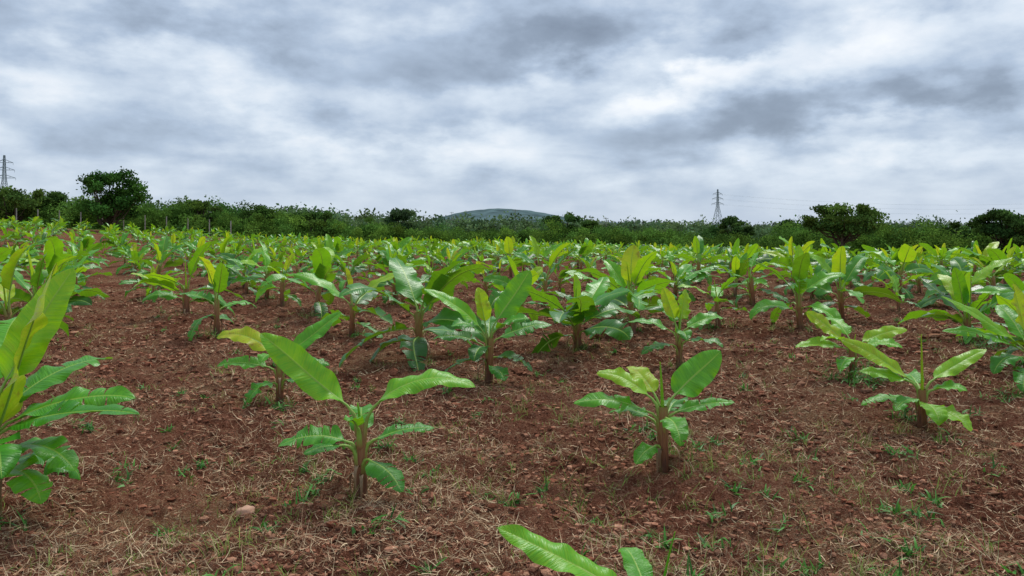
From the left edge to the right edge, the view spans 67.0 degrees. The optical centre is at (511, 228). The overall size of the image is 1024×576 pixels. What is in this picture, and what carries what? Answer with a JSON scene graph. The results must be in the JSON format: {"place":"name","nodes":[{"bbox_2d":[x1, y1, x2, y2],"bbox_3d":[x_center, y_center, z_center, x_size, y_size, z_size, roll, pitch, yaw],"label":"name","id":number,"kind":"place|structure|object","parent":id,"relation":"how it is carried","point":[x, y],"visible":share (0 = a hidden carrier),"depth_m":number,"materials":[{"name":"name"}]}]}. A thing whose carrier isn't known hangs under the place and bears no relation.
{"place":"outdoors","nodes":[
{"label":"outdoors","id":0,"kind":"place"},
{"bbox_2d":[0,225,1023,575],"bbox_3d":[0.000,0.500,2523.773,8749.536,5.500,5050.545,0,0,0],"label":"ground","id":1,"kind":"structure","parent":0,"point":[666,485],"depth_m":5.24,"materials":[{"name":"red soil"}]},
{"bbox_2d":[0,155,14,188],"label":"electricity pylon","id":2,"kind":"object","parent":1,"relation":"on","point":[4,167],"visible":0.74,"depth_m":261.92,"materials":[{"name":"metal"}]},
{"bbox_2d":[0,247,29,277],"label":"banana plant","id":3,"kind":"object","parent":1,"relation":"on","point":[5,252],"visible":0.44,"depth_m":18.44,"materials":[{"name":"green plant"}]},
{"bbox_2d":[0,185,45,225],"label":"neem tree","id":4,"kind":"object","parent":1,"relation":"on","point":[11,200],"visible":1,"depth_m":73.36,"materials":[{"name":"green plant"}]},
{"bbox_2d":[0,238,77,312],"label":"banana plant","id":5,"kind":"object","parent":1,"relation":"on","point":[53,248],"visible":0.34,"depth_m":13.28,"materials":[{"name":"green plant"}]},
{"bbox_2d":[0,247,79,335],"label":"banana plant","id":6,"kind":"object","parent":1,"relation":"on","point":[7,290],"visible":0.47,"depth_m":9.38,"materials":[{"name":"green plant"}]},
{"bbox_2d":[25,240,76,278],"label":"banana plant","id":7,"kind":"object","parent":1,"relation":"on","point":[74,260],"visible":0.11,"depth_m":16.83,"materials":[{"name":"green plant"}]},
{"bbox_2d":[34,191,73,220],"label":"neem tree","id":8,"kind":"object","parent":1,"relation":"on","point":[52,196],"visible":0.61,"depth_m":77.53,"materials":[{"name":"green plant"}]},
{"bbox_2d":[0,253,108,320],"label":"banana plant","id":9,"kind":"object","parent":1,"relation":"on","point":[37,281],"visible":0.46,"depth_m":11.20,"materials":[{"name":"green plant"}]},
{"bbox_2d":[0,263,138,520],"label":"banana plant","id":10,"kind":"object","parent":1,"relation":"on","point":[28,333],"visible":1,"depth_m":3.91,"materials":[{"name":"green plant"}]},
{"bbox_2d":[34,256,111,299],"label":"banana plant","id":11,"kind":"object","parent":1,"relation":"on","point":[79,270],"visible":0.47,"depth_m":15.61,"materials":[{"name":"green plant"}]},
{"bbox_2d":[66,246,101,285],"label":"banana plant","id":12,"kind":"object","parent":1,"relation":"on","point":[90,266],"visible":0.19,"depth_m":20.14,"materials":[{"name":"green plant"}]},
{"bbox_2d":[68,166,152,231],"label":"acacia tree","id":13,"kind":"object","parent":1,"relation":"on","point":[109,206],"visible":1,"depth_m":69.43,"materials":[{"name":"green plant"}]},
{"bbox_2d":[16,208,230,235],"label":"fence","id":14,"kind":"object","parent":1,"relation":"on","point":[123,221],"visible":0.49,"depth_m":75.49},
{"bbox_2d":[123,258,152,279],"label":"banana plant","id":15,"kind":"object","parent":1,"relation":"on","point":[139,266],"visible":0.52,"depth_m":21.78,"materials":[{"name":"green plant"}]},
{"bbox_2d":[131,264,168,302],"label":"banana plant","id":16,"kind":"object","parent":1,"relation":"on","point":[148,289],"visible":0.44,"depth_m":15.28,"materials":[{"name":"green plant"}]},
{"bbox_2d":[118,267,182,296],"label":"banana plant","id":17,"kind":"object","parent":1,"relation":"on","point":[130,281],"visible":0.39,"depth_m":16.35,"materials":[{"name":"green plant"}]},
{"bbox_2d":[126,236,193,286],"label":"banana plant","id":18,"kind":"object","parent":1,"relation":"on","point":[161,256],"visible":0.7,"depth_m":19.98,"materials":[{"name":"green plant"}]},
{"bbox_2d":[132,241,242,315],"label":"banana plant","id":19,"kind":"object","parent":1,"relation":"on","point":[167,282],"visible":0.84,"depth_m":12.65,"materials":[{"name":"green plant"}]},
{"bbox_2d":[186,199,223,232],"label":"neem tree","id":20,"kind":"object","parent":1,"relation":"on","point":[198,211],"visible":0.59,"depth_m":81.45,"materials":[{"name":"green plant"}]},
{"bbox_2d":[173,256,256,340],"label":"banana plant","id":21,"kind":"object","parent":1,"relation":"on","point":[218,277],"visible":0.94,"depth_m":10.50,"materials":[{"name":"green plant"}]},
{"bbox_2d":[187,236,249,275],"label":"banana plant","id":22,"kind":"object","parent":1,"relation":"on","point":[224,248],"visible":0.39,"depth_m":20.48,"materials":[{"name":"green plant"}]},
{"bbox_2d":[215,254,262,294],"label":"banana plant","id":23,"kind":"object","parent":1,"relation":"on","point":[236,268],"visible":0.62,"depth_m":17.16,"materials":[{"name":"green plant"}]},
{"bbox_2d":[236,505,254,516],"bbox_3d":[-1.392,1.479,4.041,0.098,0.058,0.079,0,0,-17],"label":"stone","id":24,"kind":"object","parent":1,"relation":"on","point":[248,509],"visible":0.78,"depth_m":4.02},
{"bbox_2d":[208,247,284,289],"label":"banana plant","id":25,"kind":"object","parent":1,"relation":"on","point":[225,256],"visible":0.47,"depth_m":19.07,"materials":[{"name":"green plant"}]},
{"bbox_2d":[236,204,274,232],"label":"neem tree","id":26,"kind":"object","parent":1,"relation":"on","point":[262,207],"visible":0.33,"depth_m":83.72,"materials":[{"name":"green plant"}]},
{"bbox_2d":[228,240,304,298],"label":"banana plant","id":27,"kind":"object","parent":1,"relation":"on","point":[266,263],"visible":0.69,"depth_m":15.44,"materials":[{"name":"green plant"}]},
{"bbox_2d":[217,312,341,408],"bbox_3d":[-2.049,1.173,6.638,0.911,0.882,0.727,0,0,27],"label":"banana plant","id":28,"kind":"object","parent":1,"relation":"on","point":[304,339],"visible":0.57,"depth_m":6.55,"materials":[{"name":"green plant"}]},
{"bbox_2d":[255,253,309,306],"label":"banana plant","id":29,"kind":"object","parent":1,"relation":"on","point":[284,295],"visible":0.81,"depth_m":14.37,"materials":[{"name":"green plant"}]},
{"bbox_2d":[260,247,339,317],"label":"banana plant","id":30,"kind":"object","parent":1,"relation":"on","point":[322,258],"visible":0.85,"depth_m":12.71,"materials":[{"name":"green plant"}]},
{"bbox_2d":[299,209,338,235],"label":"neem tree","id":31,"kind":"object","parent":1,"relation":"on","point":[312,217],"visible":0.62,"depth_m":84.01,"materials":[{"name":"green plant"}]},
{"bbox_2d":[290,234,365,290],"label":"banana plant","id":32,"kind":"object","parent":1,"relation":"on","point":[329,241],"visible":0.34,"depth_m":18.64,"materials":[{"name":"green plant"}]},
{"bbox_2d":[293,267,393,337],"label":"banana plant","id":33,"kind":"object","parent":1,"relation":"on","point":[313,279],"visible":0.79,"depth_m":10.34,"materials":[{"name":"green plant"}]},
{"bbox_2d":[333,254,370,290],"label":"banana plant","id":34,"kind":"object","parent":1,"relation":"on","point":[358,260],"visible":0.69,"depth_m":17.46,"materials":[{"name":"green plant"}]},
{"bbox_2d":[260,332,474,502],"bbox_3d":[-0.810,1.066,4.229,1.095,0.978,0.553,0,0,26],"label":"banana plant","id":35,"kind":"object","parent":1,"relation":"on","point":[306,371],"visible":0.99,"depth_m":4.20,"materials":[{"name":"green plant"}]},
{"bbox_2d":[361,243,427,303],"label":"banana plant","id":36,"kind":"object","parent":1,"relation":"on","point":[384,283],"visible":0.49,"depth_m":14.87,"materials":[{"name":"green plant"}]},
{"bbox_2d":[379,243,416,284],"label":"banana plant","id":37,"kind":"object","parent":1,"relation":"on","point":[386,258],"visible":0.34,"depth_m":20.96,"materials":[{"name":"green plant"}]},
{"bbox_2d":[368,272,429,310],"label":"banana plant","id":38,"kind":"object","parent":1,"relation":"on","point":[417,300],"visible":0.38,"depth_m":14.14,"materials":[{"name":"green plant"}]},
{"bbox_2d":[383,207,418,233],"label":"neem tree","id":39,"kind":"object","parent":1,"relation":"on","point":[397,214],"visible":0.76,"depth_m":109.07,"materials":[{"name":"green plant"}]},
{"bbox_2d":[339,257,492,371],"bbox_3d":[-1.135,0.987,8.749,1.609,1.300,1.733,0,0,-13],"label":"banana plant","id":40,"kind":"object","parent":1,"relation":"on","point":[408,284],"visible":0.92,"depth_m":8.52,"materials":[{"name":"green plant"}]},
{"bbox_2d":[421,244,455,286],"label":"banana plant","id":41,"kind":"object","parent":1,"relation":"on","point":[428,269],"visible":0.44,"depth_m":18.70,"materials":[{"name":"green plant"}]},
{"bbox_2d":[428,248,469,275],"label":"banana plant","id":42,"kind":"object","parent":1,"relation":"on","point":[451,254],"visible":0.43,"depth_m":21.77,"materials":[{"name":"green plant"}]},
{"bbox_2d":[430,253,474,288],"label":"banana plant","id":43,"kind":"object","parent":1,"relation":"on","point":[455,259],"visible":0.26,"depth_m":17.62,"materials":[{"name":"green plant"}]},
{"bbox_2d":[459,261,503,299],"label":"banana plant","id":44,"kind":"object","parent":1,"relation":"on","point":[499,287],"visible":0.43,"depth_m":16.05,"materials":[{"name":"green plant"}]},
{"bbox_2d":[424,270,550,383],"bbox_3d":[-0.246,0.978,7.320,1.028,1.145,0.756,0,0,29],"label":"banana plant","id":45,"kind":"object","parent":1,"relation":"on","point":[511,299],"visible":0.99,"depth_m":7.32,"materials":[{"name":"green plant"}]},
{"bbox_2d":[23,189,970,240],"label":"distant woodland","id":46,"kind":"object","parent":1,"relation":"on","point":[482,225],"visible":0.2,"depth_m":173.19,"materials":[{"name":"green plant"}]},
{"bbox_2d":[481,259,522,287],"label":"banana plant","id":47,"kind":"object","parent":1,"relation":"on","point":[508,266],"visible":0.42,"depth_m":18.58,"materials":[{"name":"green plant"}]},
{"bbox_2d":[0,275,1023,575],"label":"soil clods","id":48,"kind":"object","parent":1,"relation":"on","point":[532,565],"visible":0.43,"depth_m":5.23,"materials":[{"name":"soil"}]},
{"bbox_2d":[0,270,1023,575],"bbox_3d":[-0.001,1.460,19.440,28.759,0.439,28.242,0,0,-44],"label":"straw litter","id":49,"kind":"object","parent":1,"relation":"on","point":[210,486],"visible":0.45,"depth_m":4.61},
{"bbox_2d":[0,215,1023,280],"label":"banana crop rows","id":50,"kind":"object","parent":1,"relation":"on","point":[586,250],"visible":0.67,"depth_m":32.50,"materials":[{"name":"green plant"}]},
{"bbox_2d":[0,196,1023,263],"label":"scrub hedge","id":51,"kind":"object","parent":1,"relation":"on","point":[931,237],"visible":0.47,"depth_m":80.17,"materials":[{"name":"green plant"}]},
{"bbox_2d":[0,268,1023,575],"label":"weeds","id":52,"kind":"object","parent":1,"relation":"on","point":[856,374],"visible":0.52,"depth_m":4.42,"materials":[{"name":"green plant"}]},
{"bbox_2d":[1,266,1023,575],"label":"grass tufts","id":53,"kind":"object","parent":1,"relation":"on","point":[475,376],"visible":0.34,"depth_m":4.41,"materials":[{"name":"plant"}]},
{"bbox_2d":[36,195,1003,251],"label":"scrub thicket","id":54,"kind":"object","parent":1,"relation":"on","point":[712,232],"visible":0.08,"depth_m":90.56,"materials":[{"name":"green plant"}]},
{"bbox_2d":[483,255,559,333],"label":"banana plant","id":55,"kind":"object","parent":1,"relation":"on","point":[536,272],"visible":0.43,"depth_m":11.18,"materials":[{"name":"green plant"}]},
{"bbox_2d":[505,236,567,281],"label":"banana plant","id":56,"kind":"object","parent":1,"relation":"on","point":[535,245],"visible":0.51,"depth_m":20.71,"materials":[{"name":"green plant"}]},
{"bbox_2d":[514,243,577,307],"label":"banana plant","id":57,"kind":"object","parent":1,"relation":"on","point":[555,254],"visible":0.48,"depth_m":14.26,"materials":[{"name":"green plant"}]},
{"bbox_2d":[536,260,585,293],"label":"banana plant","id":58,"kind":"object","parent":1,"relation":"on","point":[564,275],"visible":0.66,"depth_m":17.05,"materials":[{"name":"green plant"}]},
{"bbox_2d":[541,211,582,240],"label":"neem tree","id":59,"kind":"object","parent":1,"relation":"on","point":[570,217],"visible":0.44,"depth_m":94.15,"materials":[{"name":"green plant"}]},
{"bbox_2d":[516,274,639,353],"bbox_3d":[0.851,1.146,9.275,1.800,1.180,1.750,0,0,-33],"label":"banana plant","id":60,"kind":"object","parent":1,"relation":"on","point":[579,311],"visible":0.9,"depth_m":9.17,"materials":[{"name":"green plant"}]},
{"bbox_2d":[497,524,674,575],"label":"banana plant","id":61,"kind":"object","parent":1,"relation":"on","point":[543,551],"visible":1,"depth_m":2.67,"materials":[{"name":"green plant"}]},
{"bbox_2d":[580,220,601,236],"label":"neem tree","id":62,"kind":"object","parent":1,"relation":"on","point":[588,224],"visible":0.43,"depth_m":98.47,"materials":[{"name":"green plant"}]},
{"bbox_2d":[581,256,603,284],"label":"banana plant","id":63,"kind":"object","parent":1,"relation":"on","point":[589,263],"visible":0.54,"depth_m":19.19,"materials":[{"name":"green plant"}]},
{"bbox_2d":[221,206,972,230],"bbox_3d":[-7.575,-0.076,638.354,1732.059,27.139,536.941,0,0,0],"label":"woodland","id":64,"kind":"object","parent":1,"relation":"on","point":[762,225],"visible":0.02,"depth_m":429.19,"materials":[{"name":"green plant"}]},
{"bbox_2d":[565,259,688,319],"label":"banana plant","id":65,"kind":"object","parent":1,"relation":"on","point":[613,269],"visible":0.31,"depth_m":12.36,"materials":[{"name":"green plant"}]},
{"bbox_2d":[601,263,660,301],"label":"banana plant","id":66,"kind":"object","parent":1,"relation":"on","point":[646,273],"visible":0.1,"depth_m":15.71,"materials":[{"name":"green plant"}]},
{"bbox_2d":[574,245,688,338],"bbox_3d":[1.644,0.941,10.828,1.399,1.412,1.757,0,0,41],"label":"banana plant","id":67,"kind":"object","parent":1,"relation":"on","point":[634,267],"visible":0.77,"depth_m":10.73,"materials":[{"name":"green plant"}]},
{"bbox_2d":[574,350,733,472],"bbox_3d":[0.904,1.179,4.764,0.694,0.817,0.806,0,0,45],"label":"banana plant","id":68,"kind":"object","parent":1,"relation":"on","point":[694,376],"visible":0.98,"depth_m":4.75,"materials":[{"name":"green plant"}]},
{"bbox_2d":[651,250,696,287],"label":"banana plant","id":69,"kind":"object","parent":1,"relation":"on","point":[670,255],"visible":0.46,"depth_m":19.52,"materials":[{"name":"green plant"}]},
{"bbox_2d":[629,287,722,368],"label":"banana plant","id":70,"kind":"object","parent":1,"relation":"on","point":[672,310],"visible":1,"depth_m":8.13,"materials":[{"name":"green plant"}]},
{"bbox_2d":[645,262,720,300],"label":"banana plant","id":71,"kind":"object","parent":1,"relation":"on","point":[682,272],"visible":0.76,"depth_m":15.98,"materials":[{"name":"green plant"}]},
{"bbox_2d":[673,235,728,284],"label":"banana plant","id":72,"kind":"object","parent":1,"relation":"on","point":[698,245],"visible":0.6,"depth_m":21.00,"materials":[{"name":"green plant"}]},
{"bbox_2d":[678,277,755,329],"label":"banana plant","id":73,"kind":"object","parent":1,"relation":"on","point":[715,290],"visible":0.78,"depth_m":11.56,"materials":[{"name":"green plant"}]},
{"bbox_2d":[712,189,722,226],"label":"electricity pylon","id":74,"kind":"object","parent":1,"relation":"on","point":[717,199],"visible":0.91,"depth_m":499.63,"materials":[{"name":"metal"}]},
{"bbox_2d":[715,194,1018,213],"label":"power lines","id":75,"kind":"object","parent":74,"relation":"attached to","point":[836,202],"visible":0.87,"depth_m":519.98,"materials":[{"name":"metal"}]},
{"bbox_2d":[717,215,755,237],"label":"acacia tree","id":76,"kind":"object","parent":1,"relation":"on","point":[733,223],"visible":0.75,"depth_m":87.55,"materials":[{"name":"green plant"}]},
{"bbox_2d":[707,253,768,300],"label":"banana plant","id":77,"kind":"object","parent":1,"relation":"on","point":[739,266],"visible":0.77,"depth_m":16.83,"materials":[{"name":"green plant"}]},
{"bbox_2d":[706,252,788,307],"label":"banana plant","id":78,"kind":"object","parent":1,"relation":"on","point":[751,288],"visible":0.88,"depth_m":14.33,"materials":[{"name":"green plant"}]},
{"bbox_2d":[772,219,801,230],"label":"neem tree","id":79,"kind":"object","parent":1,"relation":"on","point":[780,222],"visible":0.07,"depth_m":89.44,"materials":[{"name":"green plant"}]},
{"bbox_2d":[756,236,818,281],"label":"banana plant","id":80,"kind":"object","parent":1,"relation":"on","point":[765,258],"visible":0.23,"depth_m":20.57,"materials":[{"name":"green plant"}]},
{"bbox_2d":[761,236,816,294],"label":"banana plant","id":81,"kind":"object","parent":1,"relation":"on","point":[784,261],"visible":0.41,"depth_m":17.75,"materials":[{"name":"green plant"}]},
{"bbox_2d":[749,245,845,330],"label":"banana plant","id":82,"kind":"object","parent":1,"relation":"on","point":[801,265],"visible":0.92,"depth_m":10.96,"materials":[{"name":"green plant"}]},
{"bbox_2d":[773,258,866,301],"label":"banana plant","id":83,"kind":"object","parent":1,"relation":"on","point":[817,269],"visible":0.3,"depth_m":15.77,"materials":[{"name":"green plant"}]},
{"bbox_2d":[797,202,889,247],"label":"acacia tree","id":84,"kind":"object","parent":1,"relation":"on","point":[840,222],"visible":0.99,"depth_m":62.50,"materials":[{"name":"green plant"}]},
{"bbox_2d":[788,246,901,322],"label":"banana plant","id":85,"kind":"object","parent":1,"relation":"on","point":[853,268],"visible":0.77,"depth_m":12.43,"materials":[{"name":"green plant"}]},
{"bbox_2d":[820,243,877,286],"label":"banana plant","id":86,"kind":"object","parent":1,"relation":"on","point":[869,263],"visible":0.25,"depth_m":20.79,"materials":[{"name":"green plant"}]},
{"bbox_2d":[795,311,906,378],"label":"banana plant","id":87,"kind":"object","parent":1,"relation":"on","point":[837,327],"visible":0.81,"depth_m":7.63,"materials":[{"name":"green plant"}]},
{"bbox_2d":[841,256,868,287],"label":"banana plant","id":88,"kind":"object","parent":1,"relation":"on","point":[851,283],"visible":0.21,"depth_m":18.95,"materials":[{"name":"green plant"}]},
{"bbox_2d":[861,245,921,286],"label":"banana plant","id":89,"kind":"object","parent":1,"relation":"on","point":[872,273],"visible":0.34,"depth_m":19.70,"materials":[{"name":"green plant"}]},
{"bbox_2d":[857,244,933,298],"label":"banana plant","id":90,"kind":"object","parent":1,"relation":"on","point":[907,253],"visible":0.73,"depth_m":16.20,"materials":[{"name":"green plant"}]},
{"bbox_2d":[872,270,923,310],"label":"banana plant","id":91,"kind":"object","parent":1,"relation":"on","point":[893,279],"visible":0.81,"depth_m":13.78,"materials":[{"name":"green plant"}]},
{"bbox_2d":[887,226,933,247],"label":"neem tree","id":92,"kind":"object","parent":1,"relation":"on","point":[904,229],"visible":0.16,"depth_m":65.41,"materials":[{"name":"green plant"}]},
{"bbox_2d":[840,334,986,432],"bbox_3d":[2.923,1.172,5.630,0.979,0.815,0.644,0,0,25],"label":"banana plant","id":93,"kind":"object","parent":1,"relation":"on","point":[938,415],"visible":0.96,"depth_m":5.56,"materials":[{"name":"green plant"}]},
{"bbox_2d":[896,256,940,293],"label":"banana plant","id":94,"kind":"object","parent":1,"relation":"on","point":[919,282],"visible":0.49,"depth_m":17.53,"materials":[{"name":"green plant"}]},
{"bbox_2d":[914,257,937,281],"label":"banana plant","id":95,"kind":"object","parent":1,"relation":"on","point":[927,263],"visible":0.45,"depth_m":20.95,"materials":[{"name":"green plant"}]},
{"bbox_2d":[937,220,981,243],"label":"tree","id":96,"kind":"object","parent":1,"relation":"on","point":[955,225],"visible":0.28,"depth_m":65.43,"materials":[{"name":"green plant"}]},
{"bbox_2d":[898,267,1023,343],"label":"banana plant","id":97,"kind":"object","parent":1,"relation":"on","point":[957,285],"visible":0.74,"depth_m":10.13,"materials":[{"name":"green plant"}]},
{"bbox_2d":[915,257,1013,309],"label":"banana plant","id":98,"kind":"object","parent":1,"relation":"on","point":[961,263],"visible":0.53,"depth_m":14.36,"materials":[{"name":"green plant"}]},
{"bbox_2d":[941,284,1023,396],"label":"banana plant","id":99,"kind":"object","parent":1,"relation":"on","point":[1014,320],"visible":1,"depth_m":6.95,"materials":[{"name":"green plant"}]},
{"bbox_2d":[948,246,1023,286],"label":"banana plant","id":100,"kind":"object","parent":1,"relation":"on","point":[996,254],"visible":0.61,"depth_m":19.34,"materials":[{"name":"green plant"}]},
{"bbox_2d":[971,257,1003,286],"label":"banana plant","id":101,"kind":"object","parent":1,"relation":"on","point":[981,265],"visible":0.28,"depth_m":17.98,"materials":[{"name":"green plant"}]},
{"bbox_2d":[963,257,1014,297],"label":"banana plant","id":102,"kind":"object","parent":1,"relation":"on","point":[992,280],"visible":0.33,"depth_m":15.85,"materials":[{"name":"green plant"}]},
{"bbox_2d":[956,295,1023,355],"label":"banana plant","id":103,"kind":"object","parent":1,"relation":"on","point":[1004,301],"visible":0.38,"depth_m":8.21,"materials":[{"name":"green plant"}]},
{"bbox_2d":[961,242,1023,275],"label":"banana plant","id":104,"kind":"object","parent":1,"relation":"on","point":[994,245],"visible":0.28,"depth_m":21.68,"materials":[{"name":"green plant"}]},
{"bbox_2d":[970,208,1023,251],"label":"acacia tree","id":105,"kind":"object","parent":1,"relation":"on","point":[1012,227],"visible":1,"depth_m":59.28,"materials":[{"name":"green plant"}]},
{"bbox_2d":[987,273,1023,311],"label":"banana plant","id":106,"kind":"object","parent":1,"relation":"on","point":[1010,279],"visible":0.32,"depth_m":12.05,"materials":[{"name":"green plant"}]},
{"bbox_2d":[0,0,1023,225],"label":"sky","id":107,"kind":"structure","parent":0,"point":[616,110],"materials":[{"name":"grey"}]},
{"bbox_2d":[433,208,686,225],"bbox_3d":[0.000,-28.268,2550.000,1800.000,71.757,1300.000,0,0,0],"label":"hill","id":108,"kind":"structure","parent":0,"point":[496,212],"depth_m":2339.06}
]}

